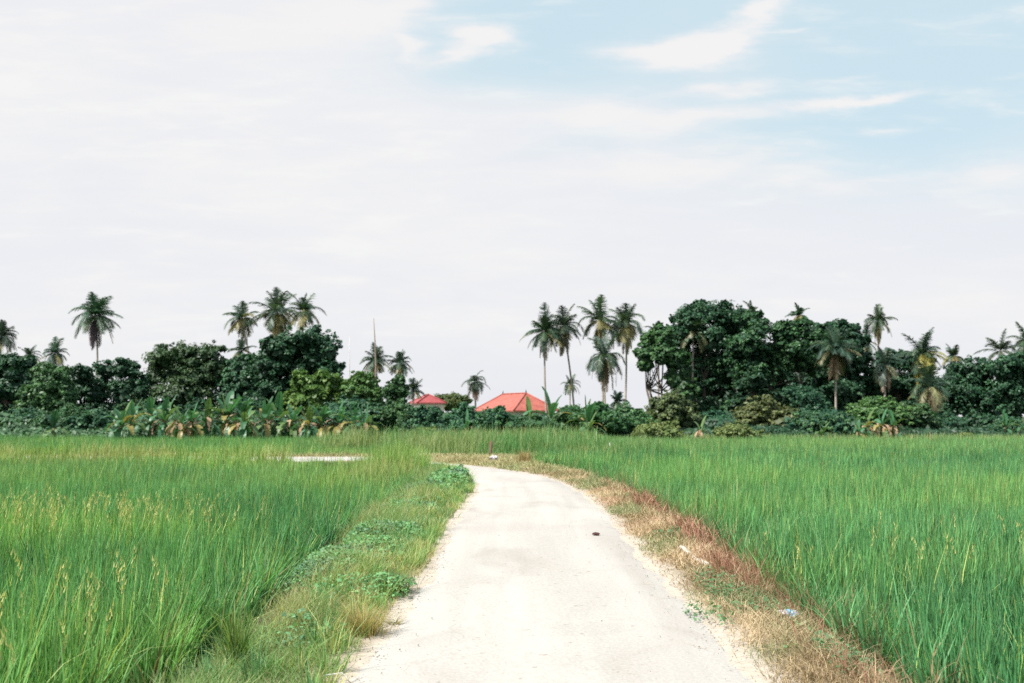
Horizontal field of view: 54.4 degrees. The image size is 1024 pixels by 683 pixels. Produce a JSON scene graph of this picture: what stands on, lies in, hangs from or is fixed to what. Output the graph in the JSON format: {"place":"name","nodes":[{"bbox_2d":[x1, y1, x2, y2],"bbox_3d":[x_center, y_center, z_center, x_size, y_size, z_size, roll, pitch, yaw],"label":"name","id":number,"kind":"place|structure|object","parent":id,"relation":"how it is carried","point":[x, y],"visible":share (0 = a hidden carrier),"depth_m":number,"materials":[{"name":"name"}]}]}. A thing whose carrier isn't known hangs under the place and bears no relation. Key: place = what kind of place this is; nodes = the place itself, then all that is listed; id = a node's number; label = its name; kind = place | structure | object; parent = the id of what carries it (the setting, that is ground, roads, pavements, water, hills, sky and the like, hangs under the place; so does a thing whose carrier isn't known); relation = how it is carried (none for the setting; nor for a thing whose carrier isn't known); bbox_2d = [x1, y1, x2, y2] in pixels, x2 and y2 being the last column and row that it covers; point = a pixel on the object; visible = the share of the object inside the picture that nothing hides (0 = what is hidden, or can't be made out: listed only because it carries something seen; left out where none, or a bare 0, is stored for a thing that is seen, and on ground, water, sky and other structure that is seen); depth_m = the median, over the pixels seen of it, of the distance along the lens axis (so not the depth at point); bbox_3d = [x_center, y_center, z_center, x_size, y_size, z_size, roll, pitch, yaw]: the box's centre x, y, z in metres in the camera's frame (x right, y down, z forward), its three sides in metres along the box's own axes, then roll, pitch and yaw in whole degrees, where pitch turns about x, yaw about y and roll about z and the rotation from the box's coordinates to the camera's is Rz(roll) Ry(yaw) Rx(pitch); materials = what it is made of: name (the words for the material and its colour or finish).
{"place":"outdoors","nodes":[
{"label":"outdoors","id":0,"kind":"place"},
{"bbox_2d":[0,434,437,506],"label":"tall roadside grass","id":1,"kind":"structure","parent":0,"point":[403,456],"depth_m":34.01,"materials":[{"name":"green plant"}]},
{"bbox_2d":[0,432,629,682],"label":"rice crop grass","id":2,"kind":"structure","parent":0,"point":[109,571],"depth_m":11.85,"materials":[{"name":"green plant"}]},
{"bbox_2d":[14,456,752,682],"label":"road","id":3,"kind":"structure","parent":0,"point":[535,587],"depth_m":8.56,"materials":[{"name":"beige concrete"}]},
{"bbox_2d":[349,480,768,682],"bbox_3d":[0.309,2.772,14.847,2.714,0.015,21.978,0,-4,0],"label":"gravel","id":4,"kind":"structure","parent":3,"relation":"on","point":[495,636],"depth_m":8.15,"materials":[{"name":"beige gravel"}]},
{"bbox_2d":[288,419,683,457],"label":"reed grass","id":5,"kind":"structure","parent":0,"point":[475,443],"depth_m":45.92,"materials":[{"name":"green plant"}]},
{"bbox_2d":[0,0,1023,416],"label":"sky","id":6,"kind":"structure","parent":0,"point":[440,173],"materials":[{"name":"white"}]},
{"bbox_2d":[11,417,1023,682],"bbox_3d":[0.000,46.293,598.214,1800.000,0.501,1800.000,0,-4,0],"label":"ground","id":7,"kind":"structure","parent":0,"point":[735,653],"depth_m":8.52,"materials":[{"name":"soil"}]},
{"bbox_2d":[0,319,18,353],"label":"coconut palm","id":8,"kind":"object","parent":7,"relation":"on","point":[5,340],"visible":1,"depth_m":118.19,"materials":[{"name":"green plant"}]},
{"bbox_2d":[0,351,37,412],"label":"broadleaf tree","id":9,"kind":"object","parent":7,"relation":"on","point":[15,375],"visible":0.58,"depth_m":91.28,"materials":[{"name":"green plant"}]},
{"bbox_2d":[0,407,47,419],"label":"shrub","id":10,"kind":"object","parent":7,"relation":"on","point":[27,413],"visible":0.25,"depth_m":79.38,"materials":[{"name":"green plant"}]},
{"bbox_2d":[8,360,79,412],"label":"broadleaf tree","id":11,"kind":"object","parent":7,"relation":"on","point":[51,388],"visible":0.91,"depth_m":87.11,"materials":[{"name":"green plant"}]},
{"bbox_2d":[37,336,69,365],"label":"coconut palm","id":12,"kind":"object","parent":7,"relation":"on","point":[55,358],"visible":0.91,"depth_m":124.91,"materials":[{"name":"green plant"}]},
{"bbox_2d":[30,406,88,427],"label":"shrub","id":13,"kind":"object","parent":7,"relation":"on","point":[64,413],"visible":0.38,"depth_m":76.81,"materials":[{"name":"green plant"}]},
{"bbox_2d":[60,407,117,431],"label":"shrub","id":14,"kind":"object","parent":7,"relation":"on","point":[91,418],"visible":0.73,"depth_m":75.71,"materials":[{"name":"green plant"}]},
{"bbox_2d":[68,291,122,376],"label":"coconut palm","id":15,"kind":"object","parent":7,"relation":"on","point":[93,306],"visible":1,"depth_m":129.86,"materials":[{"name":"green plant"}]},
{"bbox_2d":[65,357,156,410],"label":"broadleaf tree","id":16,"kind":"object","parent":7,"relation":"on","point":[95,392],"visible":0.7,"depth_m":93.70,"materials":[{"name":"green plant"}]},
{"bbox_2d":[102,400,143,439],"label":"banana plant","id":17,"kind":"object","parent":7,"relation":"on","point":[123,418],"visible":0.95,"depth_m":70.48,"materials":[{"name":"green plant"}]},
{"bbox_2d":[106,397,150,437],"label":"banana plant","id":18,"kind":"object","parent":7,"relation":"on","point":[132,409],"visible":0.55,"depth_m":72.62,"materials":[{"name":"green plant"}]},
{"bbox_2d":[134,395,161,432],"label":"banana plant","id":19,"kind":"object","parent":7,"relation":"on","point":[149,405],"visible":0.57,"depth_m":75.43,"materials":[{"name":"green plant"}]},
{"bbox_2d":[146,395,179,438],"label":"banana plant","id":20,"kind":"object","parent":7,"relation":"on","point":[165,412],"visible":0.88,"depth_m":73.60,"materials":[{"name":"green plant"}]},
{"bbox_2d":[165,405,196,440],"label":"banana plant","id":21,"kind":"object","parent":7,"relation":"on","point":[182,420],"visible":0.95,"depth_m":69.53,"materials":[{"name":"green plant"}]},
{"bbox_2d":[129,340,234,412],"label":"broadleaf tree","id":22,"kind":"object","parent":7,"relation":"on","point":[196,371],"visible":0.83,"depth_m":94.56,"materials":[{"name":"green plant"}]},
{"bbox_2d":[169,402,210,438],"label":"banana plant","id":23,"kind":"object","parent":7,"relation":"on","point":[191,421],"visible":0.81,"depth_m":70.23,"materials":[{"name":"green plant"}]},
{"bbox_2d":[172,396,219,414],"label":"shrub","id":24,"kind":"object","parent":7,"relation":"on","point":[190,406],"visible":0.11,"depth_m":83.30,"materials":[{"name":"green plant"}]},
{"bbox_2d":[192,398,223,437],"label":"banana plant","id":25,"kind":"object","parent":7,"relation":"on","point":[208,415],"visible":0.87,"depth_m":71.47,"materials":[{"name":"green plant"}]},
{"bbox_2d":[199,390,244,437],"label":"banana plant","id":26,"kind":"object","parent":7,"relation":"on","point":[231,406],"visible":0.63,"depth_m":72.41,"materials":[{"name":"green plant"}]},
{"bbox_2d":[214,394,260,437],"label":"banana plant","id":27,"kind":"object","parent":7,"relation":"on","point":[243,407],"visible":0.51,"depth_m":72.33,"materials":[{"name":"green plant"}]},
{"bbox_2d":[186,587,292,667],"bbox_3d":[-1.817,1.908,6.635,0.727,0.555,0.805,3,-5,-32],"label":"grass tuft","id":28,"kind":"object","parent":7,"relation":"on","point":[243,640],"visible":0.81,"depth_m":6.66,"materials":[{"name":"green plant"}]},
{"bbox_2d":[222,301,257,350],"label":"coconut palm","id":29,"kind":"object","parent":7,"relation":"on","point":[241,322],"visible":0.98,"depth_m":128.40,"materials":[{"name":"green plant"}]},
{"bbox_2d":[211,353,269,410],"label":"broadleaf tree","id":30,"kind":"object","parent":7,"relation":"on","point":[237,382],"visible":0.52,"depth_m":93.71,"materials":[{"name":"green plant"}]},
{"bbox_2d":[223,406,262,439],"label":"banana plant","id":31,"kind":"object","parent":7,"relation":"on","point":[245,419],"visible":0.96,"depth_m":69.36,"materials":[{"name":"green plant"}]},
{"bbox_2d":[249,396,284,439],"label":"banana plant","id":32,"kind":"object","parent":7,"relation":"on","point":[265,410],"visible":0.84,"depth_m":71.38,"materials":[{"name":"green plant"}]},
{"bbox_2d":[247,287,303,336],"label":"coconut palm","id":33,"kind":"object","parent":7,"relation":"on","point":[278,321],"visible":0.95,"depth_m":126.29,"materials":[{"name":"green plant"}]},
{"bbox_2d":[255,391,302,438],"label":"banana plant","id":34,"kind":"object","parent":7,"relation":"on","point":[279,400],"visible":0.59,"depth_m":73.46,"materials":[{"name":"green plant"}]},
{"bbox_2d":[239,324,345,416],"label":"broadleaf tree","id":35,"kind":"object","parent":7,"relation":"on","point":[285,356],"visible":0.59,"depth_m":89.04,"materials":[{"name":"green plant"}]},
{"bbox_2d":[274,403,312,438],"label":"banana plant","id":36,"kind":"object","parent":7,"relation":"on","point":[292,417],"visible":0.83,"depth_m":71.35,"materials":[{"name":"green plant"}]},
{"bbox_2d":[116,460,477,682],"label":"verge grass","id":37,"kind":"structure","parent":7,"relation":"on","point":[431,520],"depth_m":8.50,"materials":[{"name":"green plant"}]},
{"bbox_2d":[286,292,326,330],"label":"coconut palm","id":38,"kind":"object","parent":7,"relation":"on","point":[305,306],"visible":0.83,"depth_m":132.22,"materials":[{"name":"green plant"}]},
{"bbox_2d":[291,399,321,439],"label":"banana plant","id":39,"kind":"object","parent":7,"relation":"on","point":[308,424],"visible":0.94,"depth_m":70.45,"materials":[{"name":"green plant"}]},
{"bbox_2d":[277,368,349,415],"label":"broadleaf tree","id":40,"kind":"object","parent":7,"relation":"on","point":[319,387],"visible":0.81,"depth_m":83.12,"materials":[{"name":"green plant"}]},
{"bbox_2d":[306,405,336,437],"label":"banana plant","id":41,"kind":"object","parent":7,"relation":"on","point":[320,420],"visible":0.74,"depth_m":70.47,"materials":[{"name":"green plant"}]},
{"bbox_2d":[315,400,357,436],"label":"banana plant","id":42,"kind":"object","parent":7,"relation":"on","point":[338,419],"visible":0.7,"depth_m":70.54,"materials":[{"name":"green plant"}]},
{"bbox_2d":[311,395,369,427],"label":"shrub","id":43,"kind":"object","parent":7,"relation":"on","point":[336,405],"visible":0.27,"depth_m":77.14,"materials":[{"name":"green plant"}]},
{"bbox_2d":[311,593,409,639],"bbox_3d":[-1.161,2.143,7.755,0.845,0.298,0.810,2,-5,-27],"label":"grass tuft","id":44,"kind":"object","parent":7,"relation":"on","point":[370,624],"visible":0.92,"depth_m":7.71,"materials":[{"name":"green plant"}]},
{"bbox_2d":[338,370,388,406],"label":"broadleaf tree","id":45,"kind":"object","parent":7,"relation":"on","point":[362,385],"visible":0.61,"depth_m":82.96,"materials":[{"name":"green plant"}]},
{"bbox_2d":[343,402,393,431],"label":"shrub","id":46,"kind":"object","parent":7,"relation":"on","point":[375,409],"visible":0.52,"depth_m":73.98,"materials":[{"name":"green plant"}]},
{"bbox_2d":[359,342,391,376],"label":"coconut palm","id":47,"kind":"object","parent":7,"relation":"on","point":[370,364],"visible":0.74,"depth_m":139.72,"materials":[{"name":"green plant"}]},
{"bbox_2d":[382,373,409,404],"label":"broadleaf tree","id":48,"kind":"object","parent":7,"relation":"on","point":[395,388],"visible":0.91,"depth_m":121.11,"materials":[{"name":"green plant"}]},
{"bbox_2d":[380,398,413,431],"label":"shrub","id":49,"kind":"object","parent":7,"relation":"on","point":[396,413],"visible":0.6,"depth_m":73.24,"materials":[{"name":"green plant"}]},
{"bbox_2d":[383,350,413,376],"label":"coconut palm","id":50,"kind":"object","parent":7,"relation":"on","point":[399,366],"visible":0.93,"depth_m":139.73,"materials":[{"name":"green plant"}]},
{"bbox_2d":[406,378,424,406],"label":"coconut palm","id":51,"kind":"object","parent":7,"relation":"on","point":[413,390],"visible":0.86,"depth_m":137.49,"materials":[{"name":"green plant"}]},
{"bbox_2d":[400,404,453,432],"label":"shrub","id":52,"kind":"object","parent":7,"relation":"on","point":[421,414],"visible":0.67,"depth_m":70.80,"materials":[{"name":"green plant"}]},
{"bbox_2d":[410,394,446,411],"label":"house","id":53,"kind":"structure","parent":7,"relation":"on","point":[426,400],"depth_m":161.18,"materials":[{"name":"beige paint"}]},
{"bbox_2d":[433,391,472,411],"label":"broadleaf tree","id":54,"kind":"object","parent":7,"relation":"on","point":[453,399],"visible":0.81,"depth_m":176.64,"materials":[{"name":"green plant"}]},
{"bbox_2d":[443,401,484,433],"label":"shrub","id":55,"kind":"object","parent":7,"relation":"on","point":[460,413],"visible":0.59,"depth_m":72.57,"materials":[{"name":"green plant"}]},
{"bbox_2d":[461,370,489,409],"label":"coconut palm","id":56,"kind":"object","parent":7,"relation":"on","point":[475,385],"visible":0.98,"depth_m":139.44,"materials":[{"name":"green plant"}]},
{"bbox_2d":[470,405,524,433],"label":"shrub","id":57,"kind":"object","parent":7,"relation":"on","point":[499,416],"visible":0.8,"depth_m":70.20,"materials":[{"name":"green plant"}]},
{"bbox_2d":[0,408,1023,441],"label":"undergrowth","id":58,"kind":"object","parent":7,"relation":"on","point":[9,425],"visible":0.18,"depth_m":75.66,"materials":[{"name":"green plant"}]},
{"bbox_2d":[476,391,558,416],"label":"house","id":59,"kind":"structure","parent":7,"relation":"on","point":[513,403],"depth_m":151.92,"materials":[{"name":"red paint"}]},
{"bbox_2d":[518,413,564,434],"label":"shrub","id":60,"kind":"object","parent":7,"relation":"on","point":[536,419],"visible":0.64,"depth_m":70.37,"materials":[{"name":"green plant"}]},
{"bbox_2d":[519,302,567,413],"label":"coconut palm","id":61,"kind":"object","parent":7,"relation":"on","point":[545,329],"visible":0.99,"depth_m":134.80,"materials":[{"name":"green plant"}]},
{"bbox_2d":[523,386,570,430],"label":"banana plant","id":62,"kind":"object","parent":7,"relation":"on","point":[552,407],"visible":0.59,"depth_m":73.64,"materials":[{"name":"green plant"}]},
{"bbox_2d":[549,303,583,405],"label":"coconut palm","id":63,"kind":"object","parent":7,"relation":"on","point":[565,328],"visible":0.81,"depth_m":138.07,"materials":[{"name":"green plant"}]},
{"bbox_2d":[549,404,596,432],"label":"shrub","id":64,"kind":"object","parent":7,"relation":"on","point":[567,417],"visible":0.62,"depth_m":73.94,"materials":[{"name":"green plant"}]},
{"bbox_2d":[257,464,899,682],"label":"creeper leaves","id":65,"kind":"object","parent":7,"relation":"on","point":[460,469],"visible":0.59,"depth_m":10.04,"materials":[{"name":"green plant"}]},
{"bbox_2d":[565,395,610,434],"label":"banana plant","id":66,"kind":"object","parent":7,"relation":"on","point":[589,408],"visible":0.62,"depth_m":72.54,"materials":[{"name":"green plant"}]},
{"bbox_2d":[577,294,620,401],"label":"coconut palm","id":67,"kind":"object","parent":7,"relation":"on","point":[603,326],"visible":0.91,"depth_m":132.14,"materials":[{"name":"green plant"}]},
{"bbox_2d":[575,401,633,434],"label":"shrub","id":68,"kind":"object","parent":7,"relation":"on","point":[614,422],"visible":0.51,"depth_m":73.59,"materials":[{"name":"green plant"}]},
{"bbox_2d":[585,332,625,403],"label":"coconut palm","id":69,"kind":"object","parent":7,"relation":"on","point":[603,365],"visible":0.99,"depth_m":111.93,"materials":[{"name":"green plant"}]},
{"bbox_2d":[607,303,644,401],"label":"coconut palm","id":70,"kind":"object","parent":7,"relation":"on","point":[627,328],"visible":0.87,"depth_m":133.75,"materials":[{"name":"green plant"}]},
{"bbox_2d":[616,401,660,427],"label":"shrub","id":71,"kind":"object","parent":7,"relation":"on","point":[639,416],"visible":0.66,"depth_m":75.98,"materials":[{"name":"green plant"}]},
{"bbox_2d":[630,418,683,439],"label":"shrub","id":72,"kind":"object","parent":7,"relation":"on","point":[652,429],"visible":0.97,"depth_m":68.27,"materials":[{"name":"green plant"}]},
{"bbox_2d":[632,322,701,401],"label":"broadleaf tree","id":73,"kind":"object","parent":7,"relation":"on","point":[657,345],"visible":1,"depth_m":96.31,"materials":[{"name":"green plant"}]},
{"bbox_2d":[643,388,702,427],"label":"shrub","id":74,"kind":"object","parent":7,"relation":"on","point":[672,405],"visible":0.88,"depth_m":76.44,"materials":[{"name":"green plant"}]},
{"bbox_2d":[678,313,707,401],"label":"coconut palm","id":75,"kind":"object","parent":7,"relation":"on","point":[695,328],"visible":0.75,"depth_m":98.63,"materials":[{"name":"green plant"}]},
{"bbox_2d":[668,298,742,411],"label":"broadleaf tree","id":76,"kind":"object","parent":7,"relation":"on","point":[706,367],"visible":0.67,"depth_m":99.21,"materials":[{"name":"green plant"}]},
{"bbox_2d":[387,424,1023,441],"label":"dry field weeds","id":77,"kind":"object","parent":7,"relation":"on","point":[849,437],"visible":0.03,"depth_m":67.99,"materials":[{"name":"green plant"}]},
{"bbox_2d":[712,420,765,439],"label":"shrub","id":78,"kind":"object","parent":7,"relation":"on","point":[737,428],"visible":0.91,"depth_m":68.27,"materials":[{"name":"green plant"}]},
{"bbox_2d":[716,305,778,412],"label":"broadleaf tree","id":79,"kind":"object","parent":7,"relation":"on","point":[748,349],"visible":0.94,"depth_m":97.13,"materials":[{"name":"green plant"}]},
{"bbox_2d":[696,349,826,405],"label":"broadleaf tree","id":80,"kind":"object","parent":7,"relation":"on","point":[726,390],"visible":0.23,"depth_m":110.75,"materials":[{"name":"green plant"}]},
{"bbox_2d":[729,394,799,427],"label":"shrub","id":81,"kind":"object","parent":7,"relation":"on","point":[764,410],"visible":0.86,"depth_m":76.89,"materials":[{"name":"green plant"}]},
{"bbox_2d":[763,316,827,407],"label":"broadleaf tree","id":82,"kind":"object","parent":7,"relation":"on","point":[793,340],"visible":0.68,"depth_m":98.07,"materials":[{"name":"green plant"}]},
{"bbox_2d":[781,382,832,413],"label":"shrub","id":83,"kind":"object","parent":7,"relation":"on","point":[808,398],"visible":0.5,"depth_m":82.28,"materials":[{"name":"green plant"}]},
{"bbox_2d":[782,407,861,433],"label":"shrub","id":84,"kind":"object","parent":7,"relation":"on","point":[840,422],"visible":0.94,"depth_m":74.84,"materials":[{"name":"green plant"}]},
{"bbox_2d":[805,324,862,409],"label":"coconut palm","id":85,"kind":"object","parent":7,"relation":"on","point":[836,351],"visible":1,"depth_m":92.92,"materials":[{"name":"green plant"}]},
{"bbox_2d":[803,318,872,413],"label":"broadleaf tree","id":86,"kind":"object","parent":7,"relation":"on","point":[849,383],"visible":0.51,"depth_m":103.34,"materials":[{"name":"green plant"}]},
{"bbox_2d":[863,304,897,350],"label":"coconut palm","id":87,"kind":"object","parent":7,"relation":"on","point":[878,322],"visible":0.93,"depth_m":118.05,"materials":[{"name":"green plant"}]},
{"bbox_2d":[866,410,899,436],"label":"banana plant","id":88,"kind":"object","parent":7,"relation":"on","point":[880,425],"visible":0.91,"depth_m":70.46,"materials":[{"name":"green plant"}]},
{"bbox_2d":[844,395,923,427],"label":"shrub","id":89,"kind":"object","parent":7,"relation":"on","point":[864,408],"visible":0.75,"depth_m":77.39,"materials":[{"name":"green plant"}]},
{"bbox_2d":[872,347,908,396],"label":"coconut palm","id":90,"kind":"object","parent":7,"relation":"on","point":[884,372],"visible":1,"depth_m":94.75,"materials":[{"name":"green plant"}]},
{"bbox_2d":[858,347,936,405],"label":"broadleaf tree","id":91,"kind":"object","parent":7,"relation":"on","point":[899,390],"visible":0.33,"depth_m":104.88,"materials":[{"name":"green plant"}]},
{"bbox_2d":[885,396,942,428],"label":"shrub","id":92,"kind":"object","parent":7,"relation":"on","point":[922,418],"visible":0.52,"depth_m":76.77,"materials":[{"name":"green plant"}]},
{"bbox_2d":[896,327,948,392],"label":"coconut palm","id":93,"kind":"object","parent":7,"relation":"on","point":[924,351],"visible":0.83,"depth_m":99.74,"materials":[{"name":"green plant"}]},
{"bbox_2d":[903,358,956,412],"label":"coconut palm","id":94,"kind":"object","parent":7,"relation":"on","point":[928,381],"visible":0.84,"depth_m":87.45,"materials":[{"name":"green plant"}]},
{"bbox_2d":[930,411,969,427],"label":"shrub","id":95,"kind":"object","parent":7,"relation":"on","point":[949,418],"visible":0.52,"depth_m":78.26,"materials":[{"name":"green plant"}]},
{"bbox_2d":[930,355,1001,416],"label":"broadleaf tree","id":96,"kind":"object","parent":7,"relation":"on","point":[965,391],"visible":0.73,"depth_m":95.78,"materials":[{"name":"green plant"}]},
{"bbox_2d":[956,411,1001,427],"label":"shrub","id":97,"kind":"object","parent":7,"relation":"on","point":[975,419],"visible":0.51,"depth_m":79.10,"materials":[{"name":"green plant"}]},
{"bbox_2d":[974,328,1023,415],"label":"coconut palm","id":98,"kind":"object","parent":7,"relation":"on","point":[1001,345],"visible":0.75,"depth_m":112.14,"materials":[{"name":"green plant"}]},
{"bbox_2d":[975,351,1023,417],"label":"broadleaf tree","id":99,"kind":"object","parent":7,"relation":"on","point":[1004,388],"visible":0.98,"depth_m":94.09,"materials":[{"name":"green plant"}]},
{"bbox_2d":[978,416,1023,430],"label":"shrub","id":100,"kind":"object","parent":7,"relation":"on","point":[1014,422],"visible":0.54,"depth_m":76.95,"materials":[{"name":"green plant"}]},
{"bbox_2d":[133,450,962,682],"bbox_3d":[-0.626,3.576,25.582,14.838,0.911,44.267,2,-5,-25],"label":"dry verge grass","id":101,"kind":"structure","parent":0,"point":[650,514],"depth_m":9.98,"materials":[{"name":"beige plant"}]},
{"bbox_2d":[505,431,1023,682],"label":"rice crop grass","id":102,"kind":"structure","parent":0,"point":[912,550],"depth_m":13.65,"materials":[{"name":"green plant"}]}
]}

